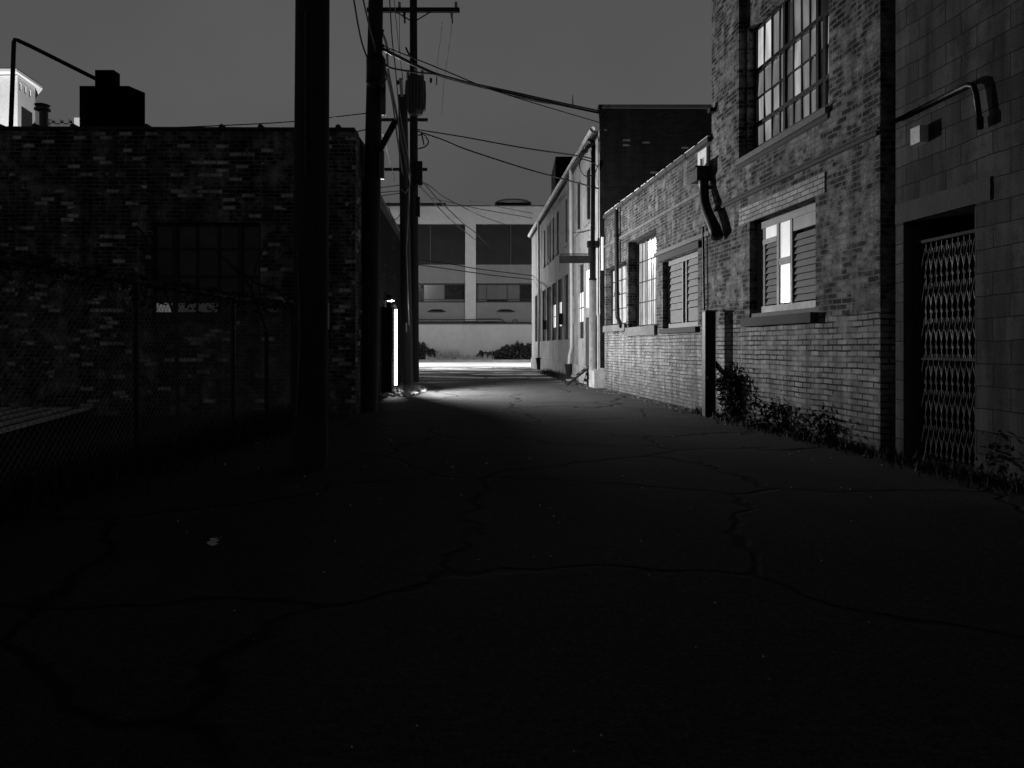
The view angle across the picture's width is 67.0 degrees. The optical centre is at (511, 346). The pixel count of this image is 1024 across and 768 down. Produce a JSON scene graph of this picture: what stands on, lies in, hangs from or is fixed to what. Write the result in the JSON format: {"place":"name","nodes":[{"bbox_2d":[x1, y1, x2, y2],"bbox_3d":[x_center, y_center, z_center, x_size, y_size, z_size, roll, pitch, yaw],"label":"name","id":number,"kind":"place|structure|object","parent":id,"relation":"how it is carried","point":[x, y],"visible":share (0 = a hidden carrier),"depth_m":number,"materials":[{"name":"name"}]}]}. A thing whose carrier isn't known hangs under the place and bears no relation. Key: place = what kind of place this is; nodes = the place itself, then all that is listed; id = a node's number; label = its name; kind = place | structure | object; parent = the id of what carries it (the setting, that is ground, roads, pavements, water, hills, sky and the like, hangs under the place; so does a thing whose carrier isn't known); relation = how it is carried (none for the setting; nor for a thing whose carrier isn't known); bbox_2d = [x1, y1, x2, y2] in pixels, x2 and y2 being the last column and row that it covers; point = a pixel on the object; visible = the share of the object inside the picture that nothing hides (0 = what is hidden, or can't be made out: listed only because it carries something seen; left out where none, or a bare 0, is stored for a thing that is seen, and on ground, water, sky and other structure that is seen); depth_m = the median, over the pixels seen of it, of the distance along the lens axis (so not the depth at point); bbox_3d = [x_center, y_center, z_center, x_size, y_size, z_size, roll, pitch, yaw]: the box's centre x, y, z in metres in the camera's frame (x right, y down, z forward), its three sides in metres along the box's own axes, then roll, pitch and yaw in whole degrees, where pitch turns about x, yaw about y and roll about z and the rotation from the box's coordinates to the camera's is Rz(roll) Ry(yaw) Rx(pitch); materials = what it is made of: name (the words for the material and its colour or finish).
{"place":"outdoors","nodes":[
{"label":"outdoors","id":0,"kind":"place"},
{"bbox_2d":[0,407,90,445],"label":"slatted platform","id":1,"kind":"structure","parent":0,"point":[24,425],"depth_m":10.02,"materials":[{"name":"white paint"}]},
{"bbox_2d":[48,118,78,125],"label":"crenellated building","id":2,"kind":"structure","parent":0,"point":[60,122],"depth_m":120.00,"materials":[{"name":"white paint"}]},
{"bbox_2d":[0,0,711,204],"label":"sky","id":3,"kind":"structure","parent":0,"point":[194,62],"materials":[{"name":"grey"}]},
{"bbox_2d":[386,199,544,322],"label":"office building","id":4,"kind":"structure","parent":0,"point":[447,293],"depth_m":60.70,"materials":[{"name":"painted concrete"},{"name":"glass"},{"name":"metal"}]},
{"bbox_2d":[419,284,464,301],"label":"window","id":5,"kind":"structure","parent":4,"relation":"in","point":[427,292],"depth_m":60.95,"materials":[{"name":"glass"}]},
{"bbox_2d":[476,284,531,301],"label":"window","id":6,"kind":"structure","parent":4,"relation":"in","point":[484,292],"depth_m":60.95,"materials":[{"name":"glass"}]},
{"bbox_2d":[419,362,530,366],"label":"road","id":7,"kind":"structure","parent":0,"point":[474,364],"depth_m":48.74,"materials":[{"name":"grey asphalt"}]},
{"bbox_2d":[419,359,530,361],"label":"sidewalk","id":8,"kind":"structure","parent":0,"point":[510,360],"depth_m":58.45,"materials":[{"name":"concrete"}]},
{"bbox_2d":[419,342,427,359],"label":"shrub","id":9,"kind":"object","parent":8,"relation":"on","point":[423,348],"visible":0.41,"depth_m":59.08,"materials":[{"name":"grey plant"}]},
{"bbox_2d":[423,348,438,359],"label":"shrub","id":10,"kind":"object","parent":8,"relation":"on","point":[430,352],"visible":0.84,"depth_m":59.02,"materials":[{"name":"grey plant"}]},
{"bbox_2d":[425,347,493,359],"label":"tall grass","id":11,"kind":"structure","parent":8,"relation":"on","point":[449,356],"depth_m":58.85,"materials":[{"name":"plant"}]},
{"bbox_2d":[476,350,492,358],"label":"shrub","id":12,"kind":"object","parent":8,"relation":"on","point":[479,354],"visible":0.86,"depth_m":59.01,"materials":[{"name":"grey plant"}]},
{"bbox_2d":[491,341,531,359],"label":"hedge","id":13,"kind":"object","parent":8,"relation":"on","point":[500,352],"visible":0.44,"depth_m":59.10,"materials":[{"name":"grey plant"}]},
{"bbox_2d":[432,198,530,217],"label":"overhead cable","id":14,"kind":"object","parent":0,"point":[484,209],"visible":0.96,"depth_m":42.77,"materials":[{"name":"black rubber"}]},
{"bbox_2d":[470,201,532,213],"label":"overhead cable","id":15,"kind":"object","parent":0,"point":[501,207],"visible":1,"depth_m":42.87,"materials":[{"name":"black rubber"}]},
{"bbox_2d":[0,367,1023,767],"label":"ground","id":16,"kind":"structure","parent":0,"point":[314,619],"depth_m":3.43,"materials":[{"name":"grey asphalt"}]},
{"bbox_2d":[0,68,42,125],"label":"tower building","id":17,"kind":"structure","parent":16,"relation":"on","point":[28,89],"depth_m":100.52,"materials":[{"name":"white paint"}]},
{"bbox_2d":[21,107,31,125],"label":"window","id":18,"kind":"structure","parent":17,"relation":"in","point":[26,117],"depth_m":102.07,"materials":[{"name":"grey glass"}]},
{"bbox_2d":[0,255,292,495],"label":"chain link fence","id":19,"kind":"object","parent":16,"relation":"on","point":[135,367],"visible":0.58,"depth_m":7.43,"materials":[{"name":"metal"}]},
{"bbox_2d":[0,248,292,322],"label":"vine","id":20,"kind":"object","parent":19,"relation":"attached to","point":[97,269],"visible":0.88,"depth_m":7.20,"materials":[{"name":"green plant"}]},
{"bbox_2d":[0,38,364,414],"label":"brick building","id":21,"kind":"structure","parent":16,"relation":"on","point":[104,178],"depth_m":12.73,"materials":[{"name":"brick"}]},
{"bbox_2d":[153,223,259,313],"bbox_3d":[-5.046,-1.289,12.832,1.876,1.602,0.054,0,0,-1],"label":"window","id":22,"kind":"structure","parent":21,"relation":"in","point":[185,252],"depth_m":12.85,"materials":[{"name":"glass"}]},
{"bbox_2d":[207,537,219,545],"bbox_3d":[-1.685,1.093,4.354,0.068,0.047,0.051,0,0,0],"label":"paper scrap","id":23,"kind":"object","parent":16,"relation":"on","point":[213,541],"visible":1,"depth_m":4.35,"materials":[{"name":"white paper"}]},
{"bbox_2d":[135,226,292,428],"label":"fence posts","id":24,"kind":"object","parent":16,"relation":"on","point":[238,271],"visible":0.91,"depth_m":10.59,"materials":[{"name":"grey metal"}]},
{"bbox_2d":[291,0,329,470],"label":"utility pole","id":25,"kind":"object","parent":16,"relation":"on","point":[310,285],"visible":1,"depth_m":7.06,"materials":[{"name":"black wood"}]},
{"bbox_2d":[362,0,397,411],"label":"utility pole","id":26,"kind":"object","parent":16,"relation":"on","point":[376,79],"visible":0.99,"depth_m":13.37,"materials":[{"name":"wood"}]},
{"bbox_2d":[185,113,367,126],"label":"overhead cable","id":27,"kind":"object","parent":26,"relation":"attached to","point":[269,123],"visible":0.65,"depth_m":13.20,"materials":[{"name":"black rubber"}]},
{"bbox_2d":[353,0,367,57],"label":"overhead cable","id":28,"kind":"object","parent":26,"relation":"attached to","point":[359,28],"visible":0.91,"depth_m":12.05,"materials":[{"name":"black rubber"}]},
{"bbox_2d":[362,0,375,51],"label":"overhead cable","id":29,"kind":"object","parent":26,"relation":"on","point":[369,24],"visible":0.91,"depth_m":11.98,"materials":[{"name":"black rubber"}]},
{"bbox_2d":[382,133,394,181],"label":"overhead cable","id":30,"kind":"object","parent":26,"relation":"attached to","point":[389,161],"visible":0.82,"depth_m":15.63,"materials":[{"name":"metal"}]},
{"bbox_2d":[386,70,403,176],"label":"overhead cable","id":31,"kind":"object","parent":26,"relation":"attached to","point":[396,126],"visible":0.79,"depth_m":15.79,"materials":[{"name":"black rubber"}]},
{"bbox_2d":[381,33,409,186],"bbox_3d":[-2.432,-4.755,16.549,0.090,1.396,6.319,0,0,-4],"label":"overhead cable","id":32,"kind":"object","parent":26,"relation":"attached to","point":[387,63],"visible":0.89,"depth_m":15.89,"materials":[{"name":"black rubber"}]},
{"bbox_2d":[382,48,598,113],"bbox_3d":[0.067,-5.780,17.314,0.110,1.299,9.086,0,0,31],"label":"overhead cable","id":33,"kind":"object","parent":26,"relation":"attached to","point":[505,92],"visible":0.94,"depth_m":16.73,"materials":[{"name":"black rubber"}]},
{"bbox_2d":[508,94,552,104],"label":"overhead cable","id":34,"kind":"object","parent":33,"relation":"hanging from","point":[530,100],"visible":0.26,"depth_m":19.46,"materials":[{"name":"black rubber"}]},
{"bbox_2d":[378,196,401,394],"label":"garage building","id":35,"kind":"structure","parent":16,"relation":"on","point":[390,359],"depth_m":19.19,"materials":[{"name":"brick"}]},
{"bbox_2d":[378,389,426,396],"bbox_3d":[-2.661,1.110,18.643,1.047,0.094,2.771,0,0,0],"label":"rubble","id":36,"kind":"object","parent":16,"relation":"on","point":[405,393],"visible":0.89,"depth_m":18.06,"materials":[{"name":"stone"}]},
{"bbox_2d":[382,118,427,170],"bbox_3d":[-5.183,-5.099,37.444,2.250,12.460,0.408,0,0,0],"label":"utility pole","id":37,"kind":"object","parent":16,"relation":"on","point":[390,120],"visible":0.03,"depth_m":37.24,"materials":[{"name":"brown wood"}]},
{"bbox_2d":[398,78,419,388],"bbox_3d":[-2.659,-2.887,19.965,0.577,8.039,0.355,0,0,0],"label":"utility pole","id":38,"kind":"object","parent":16,"relation":"on","point":[406,312],"visible":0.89,"depth_m":19.88,"materials":[{"name":"wood"}]},
{"bbox_2d":[389,0,410,178],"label":"overhead cable","id":39,"kind":"object","parent":38,"relation":"attached to","point":[397,86],"visible":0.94,"depth_m":17.08,"materials":[{"name":"black rubber"}]},
{"bbox_2d":[400,113,410,174],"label":"overhead cable","id":40,"kind":"object","parent":38,"relation":"attached to","point":[406,145],"visible":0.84,"depth_m":19.65,"materials":[{"name":"metal"}]},
{"bbox_2d":[393,383,426,391],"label":"weeds","id":41,"kind":"object","parent":16,"relation":"on","point":[406,387],"visible":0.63,"depth_m":19.59,"materials":[{"name":"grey plant"}]},
{"bbox_2d":[367,0,459,381],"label":"utility pole","id":42,"kind":"object","parent":16,"relation":"on","point":[415,88],"visible":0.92,"depth_m":24.66,"materials":[{"name":"wood"}]},
{"bbox_2d":[394,0,404,92],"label":"overhead cable","id":43,"kind":"object","parent":42,"relation":"attached to","point":[398,42],"visible":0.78,"depth_m":19.33,"materials":[{"name":"black rubber"}]},
{"bbox_2d":[399,14,402,76],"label":"overhead cable","id":44,"kind":"object","parent":42,"relation":"attached to","point":[399,36],"visible":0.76,"depth_m":24.53,"materials":[{"name":"black rubber"}]},
{"bbox_2d":[441,24,451,114],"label":"overhead cable","id":45,"kind":"object","parent":42,"relation":"attached to","point":[447,58],"visible":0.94,"depth_m":30.95,"materials":[{"name":"black rubber"}]},
{"bbox_2d":[419,186,475,239],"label":"overhead cable","id":46,"kind":"object","parent":42,"relation":"attached to","point":[442,211],"visible":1,"depth_m":31.97,"materials":[{"name":"black rubber"}]},
{"bbox_2d":[423,183,490,248],"bbox_3d":[-2.231,-6.180,40.300,0.108,1.819,31.433,0,0,3],"label":"overhead cable","id":47,"kind":"object","parent":42,"relation":"attached to","point":[425,185],"visible":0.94,"depth_m":33.12,"materials":[{"name":"black rubber"}]},
{"bbox_2d":[423,182,505,224],"bbox_3d":[-1.695,-7.043,40.303,0.130,3.636,31.501,0,0,4],"label":"overhead cable","id":48,"kind":"object","parent":42,"relation":"attached to","point":[458,204],"visible":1,"depth_m":32.20,"materials":[{"name":"black rubber"}]},
{"bbox_2d":[419,318,531,358],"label":"retaining wall","id":49,"kind":"structure","parent":16,"relation":"on","point":[472,339],"depth_m":60.00,"materials":[{"name":"white paint"}]},
{"bbox_2d":[537,369,578,382],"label":"weeds","id":50,"kind":"object","parent":16,"relation":"on","point":[558,375],"visible":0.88,"depth_m":27.78,"materials":[{"name":"grey plant"}]},
{"bbox_2d":[565,366,588,384],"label":"metal steps","id":51,"kind":"structure","parent":16,"relation":"on","point":[578,374],"depth_m":22.65,"materials":[{"name":"metal"}]},
{"bbox_2d":[528,104,711,387],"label":"stucco building","id":52,"kind":"structure","parent":16,"relation":"on","point":[628,149],"depth_m":22.27,"materials":[{"name":"paint"}]},
{"bbox_2d":[418,264,532,279],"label":"overhead cable","id":53,"kind":"object","parent":52,"relation":"attached to","point":[474,272],"visible":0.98,"depth_m":40.46,"materials":[{"name":"black rubber"}]},
{"bbox_2d":[419,260,532,275],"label":"overhead cable","id":54,"kind":"object","parent":52,"relation":"attached to","point":[475,268],"visible":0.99,"depth_m":40.47,"materials":[{"name":"black rubber"}]},
{"bbox_2d":[385,46,598,122],"bbox_3d":[0.094,-5.667,17.308,0.053,0.968,9.064,0,0,31],"label":"overhead cable","id":55,"kind":"object","parent":52,"relation":"attached to","point":[482,86],"visible":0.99,"depth_m":15.96,"materials":[{"name":"black rubber"}]},
{"bbox_2d":[386,64,598,110],"bbox_3d":[0.100,-5.672,17.304,0.051,1.612,9.067,0,0,31],"label":"overhead cable","id":56,"kind":"object","parent":52,"relation":"attached to","point":[403,70],"visible":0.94,"depth_m":15.99,"materials":[{"name":"black rubber"}]},
{"bbox_2d":[417,129,590,158],"bbox_3d":[-0.404,-6.026,22.900,6.221,1.794,0.038,0,0,33],"label":"overhead cable","id":57,"kind":"object","parent":52,"relation":"attached to","point":[504,144],"visible":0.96,"depth_m":22.73,"materials":[{"name":"black rubber"}]},
{"bbox_2d":[417,131,598,188],"bbox_3d":[-0.307,-5.591,22.894,6.397,2.566,0.052,0,0,32],"label":"overhead cable","id":58,"kind":"object","parent":52,"relation":"attached to","point":[506,162],"visible":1,"depth_m":22.78,"materials":[{"name":"black rubber"}]},
{"bbox_2d":[535,294,537,341],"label":"window","id":59,"kind":"structure","parent":52,"relation":"in","point":[536,296],"depth_m":39.70,"materials":[{"name":"glass"}]},
{"bbox_2d":[540,292,540,340],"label":"window","id":60,"kind":"structure","parent":52,"relation":"in","point":[540,292],"depth_m":37.06,"materials":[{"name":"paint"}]},
{"bbox_2d":[542,288,545,340],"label":"window","id":61,"kind":"structure","parent":52,"relation":"in","point":[543,291],"depth_m":35.80,"materials":[{"name":"glass"}]},
{"bbox_2d":[546,226,548,264],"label":"window","id":62,"kind":"structure","parent":52,"relation":"in","point":[547,263],"depth_m":34.04,"materials":[{"name":"grey glass"}]},
{"bbox_2d":[547,285,550,340],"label":"window","id":63,"kind":"structure","parent":52,"relation":"in","point":[549,287],"depth_m":33.74,"materials":[{"name":"glass"}]},
{"bbox_2d":[548,223,550,262],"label":"window","id":64,"kind":"structure","parent":52,"relation":"in","point":[549,260],"depth_m":33.27,"materials":[{"name":"grey glass"}]},
{"bbox_2d":[551,219,553,259],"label":"window","id":65,"kind":"structure","parent":52,"relation":"in","point":[552,257],"depth_m":32.17,"materials":[{"name":"grey glass"}]},
{"bbox_2d":[552,281,556,339],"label":"window","id":66,"kind":"structure","parent":52,"relation":"in","point":[554,285],"depth_m":31.89,"materials":[{"name":"glass"}]},
{"bbox_2d":[555,212,558,255],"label":"window","id":67,"kind":"structure","parent":52,"relation":"in","point":[557,252],"depth_m":30.48,"materials":[{"name":"grey glass"}]},
{"bbox_2d":[558,277,561,339],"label":"window","id":68,"kind":"structure","parent":52,"relation":"in","point":[560,279],"depth_m":30.17,"materials":[{"name":"glass"}]},
{"bbox_2d":[563,199,567,247],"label":"window","id":69,"kind":"structure","parent":52,"relation":"in","point":[565,244],"depth_m":27.86,"materials":[{"name":"grey glass"}]},
{"bbox_2d":[564,272,568,339],"bbox_3d":[1.993,-1.445,27.834,0.095,2.370,1.291,0,0,-4],"label":"window","id":70,"kind":"structure","parent":52,"relation":"in","point":[566,277],"depth_m":28.20,"materials":[{"name":"glass"}]},
{"bbox_2d":[573,268,573,338],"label":"window","id":71,"kind":"structure","parent":52,"relation":"in","point":[573,268],"depth_m":26.41,"materials":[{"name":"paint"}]},
{"bbox_2d":[574,182,579,236],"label":"window","id":72,"kind":"structure","parent":52,"relation":"in","point":[576,233],"depth_m":24.98,"materials":[{"name":"grey glass"}]},
{"bbox_2d":[578,263,584,338],"bbox_3d":[2.215,-1.445,24.332,0.095,2.370,1.206,0,0,-4],"label":"window","id":73,"kind":"structure","parent":52,"relation":"in","point":[581,267],"depth_m":24.63,"materials":[{"name":"glass"}]},
{"bbox_2d":[583,168,590,227],"bbox_3d":[2.266,-4.465,23.050,0.135,1.710,0.882,0,0,-4],"label":"window","id":74,"kind":"structure","parent":52,"relation":"in","point":[588,221],"depth_m":23.20,"materials":[{"name":"grey glass"}]},
{"bbox_2d":[586,317,588,365],"bbox_3d":[2.263,-0.150,22.899,0.030,1.440,0.902,0,0,-4],"label":"door","id":75,"kind":"structure","parent":52,"relation":"in","point":[587,319],"depth_m":22.98,"materials":[{"name":"metal"}]},
{"bbox_2d":[557,380,742,424],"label":"dead leaves","id":76,"kind":"object","parent":16,"relation":"on","point":[647,401],"visible":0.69,"depth_m":16.00,"materials":[{"name":"grey plant"}]},
{"bbox_2d":[701,310,725,415],"bbox_3d":[3.329,0.269,12.421,0.284,1.722,0.690,0,0,-31],"label":"steel post","id":77,"kind":"object","parent":16,"relation":"on","point":[710,364],"visible":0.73,"depth_m":12.53,"materials":[{"name":"metal"}]},
{"bbox_2d":[706,361,745,419],"bbox_3d":[3.472,0.716,11.989,0.875,1.129,0.904,0,0,-35],"label":"shrub","id":78,"kind":"object","parent":16,"relation":"on","point":[727,386],"visible":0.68,"depth_m":11.86,"materials":[{"name":"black plant"}]},
{"bbox_2d":[741,389,791,430],"bbox_3d":[3.624,0.957,10.449,1.185,0.790,0.762,0,0,0],"label":"shrub","id":79,"kind":"object","parent":16,"relation":"on","point":[774,415],"visible":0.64,"depth_m":10.38,"materials":[{"name":"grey plant"}]},
{"bbox_2d":[707,0,895,452],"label":"brick building","id":80,"kind":"structure","parent":16,"relation":"on","point":[802,110],"depth_m":9.97,"materials":[{"name":"brick"}]},
{"bbox_2d":[757,202,815,312],"bbox_3d":[3.792,-1.160,10.570,0.055,1.340,1.982,0,0,-6],"label":"window","id":81,"kind":"structure","parent":80,"relation":"in","point":[779,231],"depth_m":10.62,"materials":[{"name":"paint"}]},
{"bbox_2d":[755,0,828,148],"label":"window","id":82,"kind":"structure","parent":80,"relation":"in","point":[792,43],"depth_m":10.83,"materials":[{"name":"glass"}]},
{"bbox_2d":[798,403,843,440],"bbox_3d":[3.947,0.976,9.216,1.065,0.721,0.777,0,0,0],"label":"shrub","id":83,"kind":"object","parent":16,"relation":"on","point":[821,429],"visible":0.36,"depth_m":9.19,"materials":[{"name":"grey plant"}]},
{"bbox_2d":[677,404,1023,495],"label":"weeds","id":84,"kind":"object","parent":16,"relation":"on","point":[989,479],"visible":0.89,"depth_m":7.62,"materials":[{"name":"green plant"}]},
{"bbox_2d":[891,0,1023,484],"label":"block building","id":85,"kind":"structure","parent":16,"relation":"on","point":[958,120],"depth_m":7.11,"materials":[{"name":"concrete"}]},
{"bbox_2d":[931,213,974,465],"bbox_3d":[4.316,-0.070,7.319,0.030,2.360,1.036,0,0,-6],"label":"door","id":86,"kind":"structure","parent":85,"relation":"in","point":[965,222],"depth_m":7.48,"materials":[{"name":"grey metal"}]},
{"bbox_2d":[976,430,1015,478],"bbox_3d":[4.240,0.913,6.523,0.616,0.651,0.540,0,0,0],"label":"shrub","id":87,"kind":"object","parent":16,"relation":"on","point":[981,466],"visible":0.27,"depth_m":6.47,"materials":[{"name":"grey plant"}]},
{"bbox_2d":[601,136,801,408],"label":"brick building","id":88,"kind":"structure","parent":0,"point":[663,229],"depth_m":15.83,"materials":[{"name":"brick"}]},
{"bbox_2d":[611,263,625,324],"bbox_3d":[2.822,-1.325,19.829,0.054,1.538,2.181,0,0,-6],"label":"window","id":89,"kind":"structure","parent":88,"relation":"in","point":[622,268],"depth_m":20.05,"materials":[{"name":"glass"}]},
{"bbox_2d":[637,233,655,326],"bbox_3d":[3.142,-1.475,17.425,0.054,2.038,2.301,0,0,-6],"label":"window","id":90,"kind":"structure","parent":88,"relation":"in","point":[646,263],"depth_m":17.87,"materials":[{"name":"glass"}]},
{"bbox_2d":[668,252,697,327],"bbox_3d":[3.325,-1.050,14.799,0.055,1.380,2.082,0,0,-6],"label":"window","id":91,"kind":"structure","parent":88,"relation":"in","point":[686,314],"depth_m":14.90,"materials":[{"name":"paint"}]}
]}

